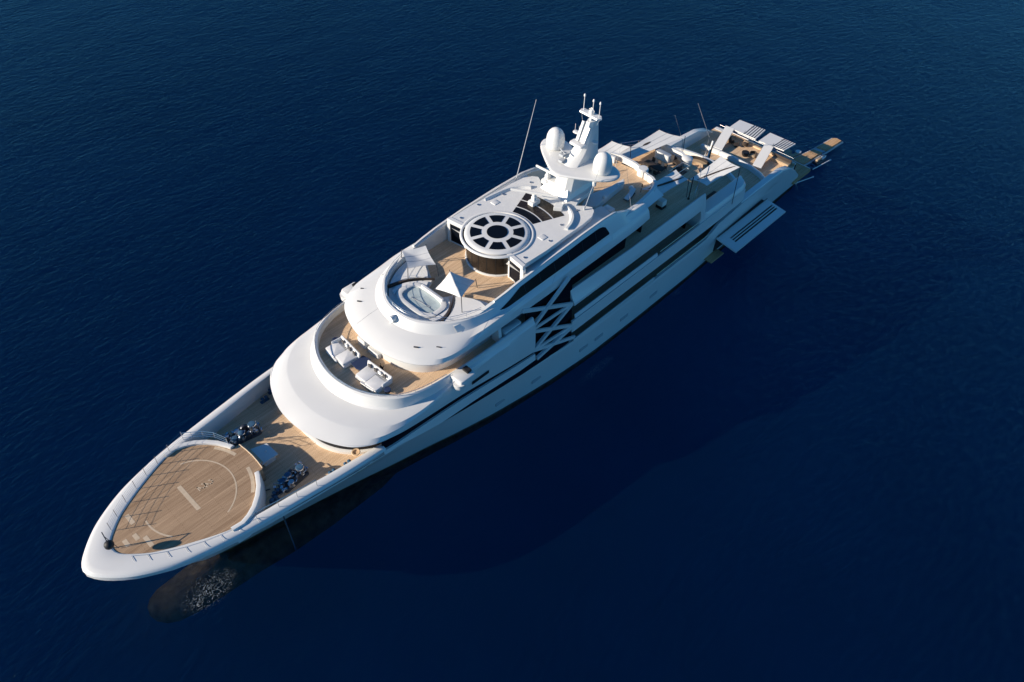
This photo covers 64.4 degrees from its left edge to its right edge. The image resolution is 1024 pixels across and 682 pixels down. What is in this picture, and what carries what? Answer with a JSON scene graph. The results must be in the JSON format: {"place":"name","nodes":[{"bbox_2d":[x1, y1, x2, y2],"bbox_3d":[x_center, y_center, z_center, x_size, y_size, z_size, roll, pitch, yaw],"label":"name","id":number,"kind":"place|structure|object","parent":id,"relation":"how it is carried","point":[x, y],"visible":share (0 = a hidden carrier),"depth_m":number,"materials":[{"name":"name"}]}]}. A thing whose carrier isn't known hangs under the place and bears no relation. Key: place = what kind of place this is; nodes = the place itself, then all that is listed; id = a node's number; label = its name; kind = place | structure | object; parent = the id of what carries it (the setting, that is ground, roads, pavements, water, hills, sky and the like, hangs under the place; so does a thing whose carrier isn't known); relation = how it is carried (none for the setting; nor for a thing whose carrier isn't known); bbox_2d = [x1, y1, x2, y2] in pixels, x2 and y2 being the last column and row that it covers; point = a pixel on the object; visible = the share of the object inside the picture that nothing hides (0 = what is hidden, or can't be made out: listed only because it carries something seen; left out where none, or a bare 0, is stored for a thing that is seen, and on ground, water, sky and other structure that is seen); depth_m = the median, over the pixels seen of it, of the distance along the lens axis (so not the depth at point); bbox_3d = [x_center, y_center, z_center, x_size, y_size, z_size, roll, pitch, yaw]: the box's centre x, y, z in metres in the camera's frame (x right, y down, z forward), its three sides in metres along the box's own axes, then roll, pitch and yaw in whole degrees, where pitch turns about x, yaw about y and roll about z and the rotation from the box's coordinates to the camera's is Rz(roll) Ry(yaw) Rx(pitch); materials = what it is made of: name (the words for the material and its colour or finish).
{"place":"outdoors","nodes":[
{"label":"outdoors","id":0,"kind":"place"},
{"bbox_2d":[0,0,1023,681],"bbox_3d":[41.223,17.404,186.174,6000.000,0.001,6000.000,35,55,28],"label":"deep water","id":1,"kind":"structure","parent":0,"point":[762,456],"depth_m":201.37,"materials":[{"name":"blue liquid"}]},
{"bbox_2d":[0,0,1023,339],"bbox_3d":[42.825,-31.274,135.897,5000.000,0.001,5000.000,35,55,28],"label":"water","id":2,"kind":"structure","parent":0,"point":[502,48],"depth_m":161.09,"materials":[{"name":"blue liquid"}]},
{"bbox_2d":[81,94,809,622],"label":"motor yacht","id":3,"kind":"object","parent":2,"relation":"on","point":[569,258],"visible":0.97,"depth_m":85.99,"materials":[{"name":"white paint"}]},
{"bbox_2d":[101,532,118,549],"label":"signal ball mast","id":4,"kind":"object","parent":3,"relation":"on","point":[109,544],"visible":1,"depth_m":69.16,"materials":[{"name":"grey metal"}]},
{"bbox_2d":[326,335,359,368],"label":"lounge sofa","id":5,"kind":"object","parent":3,"relation":"on","point":[343,352],"visible":1,"depth_m":83.59,"materials":[{"name":"white fabric"}]},
{"bbox_2d":[316,438,380,449],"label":"forward window","id":6,"kind":"structure","parent":3,"relation":"in","point":[333,445],"depth_m":80.37,"materials":[{"name":"black glass"}]},
{"bbox_2d":[351,448,359,455],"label":"lifebuoy","id":7,"kind":"object","parent":3,"relation":"on","point":[355,452],"visible":1,"depth_m":79.69,"materials":[{"name":"beige"}]},
{"bbox_2d":[351,356,371,369],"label":"coffee table","id":8,"kind":"object","parent":3,"relation":"on","point":[361,362],"visible":0.88,"depth_m":82.85,"materials":[{"name":"blue fabric"}]},
{"bbox_2d":[355,360,392,393],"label":"lounge sofa","id":9,"kind":"object","parent":3,"relation":"on","point":[372,377],"visible":1,"depth_m":81.28,"materials":[{"name":"white fabric"}]},
{"bbox_2d":[384,387,390,393],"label":"side table","id":10,"kind":"object","parent":3,"relation":"on","point":[387,390],"visible":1,"depth_m":80.56,"materials":[{"name":"blue fabric"}]},
{"bbox_2d":[401,246,438,275],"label":"shade sail","id":11,"kind":"object","parent":3,"relation":"attached to","point":[419,256],"visible":0.98,"depth_m":87.81,"materials":[{"name":"white fabric"}]},
{"bbox_2d":[434,270,477,308],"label":"shade sail","id":12,"kind":"object","parent":3,"relation":"attached to","point":[455,284],"visible":1,"depth_m":84.69,"materials":[{"name":"white fabric"}]},
{"bbox_2d":[500,227,608,309],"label":"side window","id":13,"kind":"structure","parent":3,"relation":"in","point":[601,233],"depth_m":88.18,"materials":[{"name":"black glass"}]},
{"bbox_2d":[572,238,625,284],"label":"bridge side window","id":14,"kind":"structure","parent":3,"relation":"in","point":[621,245],"depth_m":94.45,"materials":[{"name":"black glass"}]},
{"bbox_2d":[598,141,630,156],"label":"shade sail","id":15,"kind":"object","parent":3,"relation":"on","point":[610,147],"visible":0.7,"depth_m":107.86,"materials":[{"name":"white fabric"}]},
{"bbox_2d":[623,187,635,200],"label":"sun lounger","id":16,"kind":"object","parent":3,"relation":"on","point":[627,197],"visible":0.98,"depth_m":99.33,"materials":[{"name":"white fabric"}]},
{"bbox_2d":[620,129,685,158],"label":"shade sail","id":17,"kind":"object","parent":3,"relation":"attached to","point":[657,139],"visible":0.94,"depth_m":111.30,"materials":[{"name":"white fabric"}]},
{"bbox_2d":[644,160,664,173],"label":"dining table","id":18,"kind":"object","parent":3,"relation":"on","point":[650,164],"visible":0.93,"depth_m":108.37,"materials":[{"name":"brown wood"}]},
{"bbox_2d":[656,197,666,209],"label":"storage box","id":19,"kind":"object","parent":3,"relation":"on","point":[661,203],"visible":0.92,"depth_m":102.56,"materials":[{"name":"white paint"}]},
{"bbox_2d":[654,148,671,162],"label":"bar counter","id":20,"kind":"object","parent":3,"relation":"on","point":[662,155],"visible":1,"depth_m":110.15,"materials":[{"name":"white paint"}]},
{"bbox_2d":[640,170,688,196],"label":"shade sail","id":21,"kind":"object","parent":3,"relation":"on","point":[674,178],"visible":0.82,"depth_m":102.36,"materials":[{"name":"white fabric"}]},
{"bbox_2d":[672,156,682,171],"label":"curved sofa","id":22,"kind":"object","parent":3,"relation":"on","point":[677,160],"visible":0.92,"depth_m":109.42,"materials":[{"name":"fabric"}]},
{"bbox_2d":[692,156,709,168],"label":"curved sofa","id":23,"kind":"object","parent":3,"relation":"on","point":[702,162],"visible":0.63,"depth_m":118.31,"materials":[{"name":"beige fabric"}]},
{"bbox_2d":[707,141,713,157],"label":"boarding crane","id":24,"kind":"object","parent":3,"relation":"on","point":[710,151],"visible":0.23,"depth_m":123.82,"materials":[{"name":"white paint"}]},
{"bbox_2d":[690,156,740,202],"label":"shade sail","id":25,"kind":"object","parent":3,"relation":"attached to","point":[719,167],"visible":0.99,"depth_m":107.54,"materials":[{"name":"white fabric"}]},
{"bbox_2d":[728,137,734,143],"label":"armchair","id":26,"kind":"object","parent":3,"relation":"on","point":[730,141],"visible":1,"depth_m":129.39,"materials":[{"name":"brown wicker"}]},
{"bbox_2d":[742,140,748,146],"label":"armchair","id":27,"kind":"object","parent":3,"relation":"on","point":[744,144],"visible":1,"depth_m":128.83,"materials":[{"name":"brown wicker"}]},
{"bbox_2d":[742,150,749,156],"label":"planter","id":28,"kind":"object","parent":3,"relation":"on","point":[745,153],"visible":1,"depth_m":126.86,"materials":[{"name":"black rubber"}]},
{"bbox_2d":[716,199,785,252],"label":"shell door","id":29,"kind":"structure","parent":3,"relation":"in","point":[755,227],"depth_m":116.40,"materials":[{"name":"white paint"}]},
{"bbox_2d":[749,151,756,157],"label":"armchair","id":30,"kind":"object","parent":3,"relation":"on","point":[752,154],"visible":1,"depth_m":126.86,"materials":[{"name":"brown wicker"}]},
{"bbox_2d":[771,153,791,166],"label":"bench sofa","id":31,"kind":"object","parent":3,"relation":"on","point":[780,159],"visible":0.98,"depth_m":125.82,"materials":[{"name":"beige fabric"}]},
{"bbox_2d":[782,149,800,158],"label":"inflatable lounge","id":32,"kind":"object","parent":2,"relation":"on","point":[788,152],"visible":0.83,"depth_m":134.87,"materials":[{"name":"white plastic"}]},
{"bbox_2d":[807,163,815,168],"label":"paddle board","id":33,"kind":"object","parent":2,"relation":"on","point":[811,166],"visible":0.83,"depth_m":133.08,"materials":[{"name":"blue plastic"}]},
{"bbox_2d":[792,138,842,165],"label":"floating dock","id":34,"kind":"object","parent":2,"relation":"on","point":[813,154],"visible":0.93,"depth_m":135.53,"materials":[{"name":"brown wood"}]},
{"bbox_2d":[812,154,826,165],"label":"jet ski","id":35,"kind":"object","parent":2,"relation":"on","point":[819,160],"visible":1,"depth_m":133.60,"materials":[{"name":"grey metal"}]}
]}

